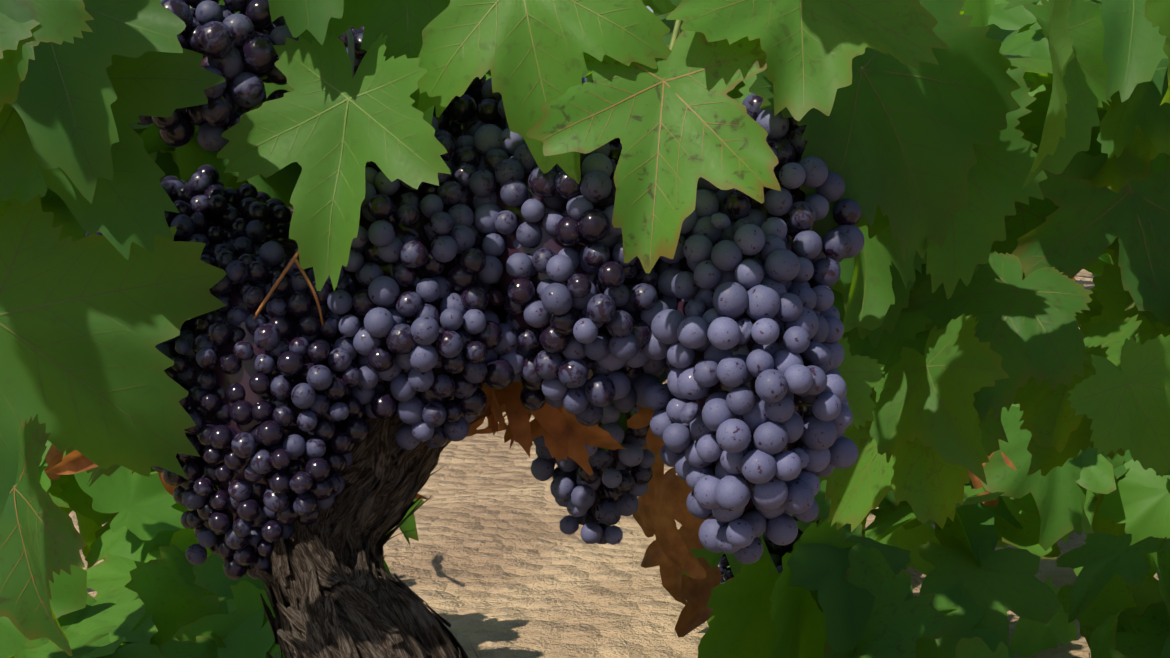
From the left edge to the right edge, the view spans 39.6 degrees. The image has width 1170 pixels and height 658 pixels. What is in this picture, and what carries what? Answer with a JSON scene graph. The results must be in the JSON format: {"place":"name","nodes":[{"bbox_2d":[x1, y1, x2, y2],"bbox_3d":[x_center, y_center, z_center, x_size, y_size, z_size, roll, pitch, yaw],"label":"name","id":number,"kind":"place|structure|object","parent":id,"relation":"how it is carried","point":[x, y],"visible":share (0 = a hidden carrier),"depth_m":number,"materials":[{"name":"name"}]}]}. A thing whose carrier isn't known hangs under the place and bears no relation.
{"place":"outdoors","nodes":[
{"label":"outdoors","id":0,"kind":"place"},
{"bbox_2d":[69,269,1159,657],"bbox_3d":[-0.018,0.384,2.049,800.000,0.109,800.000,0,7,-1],"label":"ground","id":1,"kind":"structure","parent":0,"point":[493,561],"depth_m":2.23,"materials":[{"name":"beige sand"}]},
{"bbox_2d":[250,120,486,657],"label":"vine trunk","id":2,"kind":"object","parent":1,"relation":"on","point":[335,589],"visible":0.44,"depth_m":0.81,"materials":[{"name":"brown wood"}]},
{"bbox_2d":[0,0,1169,657],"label":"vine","id":3,"kind":"object","parent":1,"relation":"on","point":[840,586],"visible":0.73,"depth_m":0.88,"materials":[{"name":"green plant"}]},
{"bbox_2d":[253,250,323,325],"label":"tendrils","id":4,"kind":"object","parent":3,"relation":"attached to","point":[282,275],"visible":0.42,"depth_m":0.80,"materials":[{"name":"plant"}]},
{"bbox_2d":[13,20,863,487],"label":"vine petioles","id":5,"kind":"object","parent":3,"relation":"attached to","point":[351,38],"visible":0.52,"depth_m":0.81,"materials":[{"name":"green plant"}]},
{"bbox_2d":[190,4,812,535],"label":"grape stems","id":6,"kind":"object","parent":3,"relation":"attached to","point":[462,324],"visible":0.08,"depth_m":0.82,"materials":[{"name":"green plant"}]},
{"bbox_2d":[85,0,863,579],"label":"grapes","id":7,"kind":"object","parent":6,"relation":"on","point":[637,320],"visible":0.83,"depth_m":0.81,"materials":[{"name":"purple food"}]},
{"bbox_2d":[178,45,811,527],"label":"grape blossom scars","id":8,"kind":"object","parent":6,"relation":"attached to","point":[242,375],"visible":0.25,"depth_m":0.82,"materials":[{"name":"food"}]},
{"bbox_2d":[44,277,1075,636],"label":"dried leaves","id":9,"kind":"object","parent":3,"relation":"attached to","point":[662,501],"visible":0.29,"depth_m":1.28,"materials":[{"name":"brown plant"}]},
{"bbox_2d":[0,0,1169,635],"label":"leaf veins","id":10,"kind":"object","parent":3,"relation":"attached to","point":[660,124],"visible":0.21,"depth_m":0.79,"materials":[{"name":"green plant"}]},
{"bbox_2d":[530,369,802,583],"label":"grapes","id":11,"kind":"object","parent":3,"relation":"hanging from","point":[622,488],"visible":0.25,"depth_m":1.13,"materials":[{"name":"purple food"}]},
{"bbox_2d":[575,405,786,566],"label":"grapes","id":12,"kind":"object","parent":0,"point":[616,459],"visible":0.06,"depth_m":1.13,"materials":[{"name":"purple food"}]},
{"bbox_2d":[647,5,820,528],"bbox_3d":[-0.172,-0.719,6.747,11.551,1.405,10.228,0,7,-1],"label":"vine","id":13,"kind":"object","parent":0,"point":[654,12],"depth_m":5.07,"materials":[{"name":"plant"}]}
]}

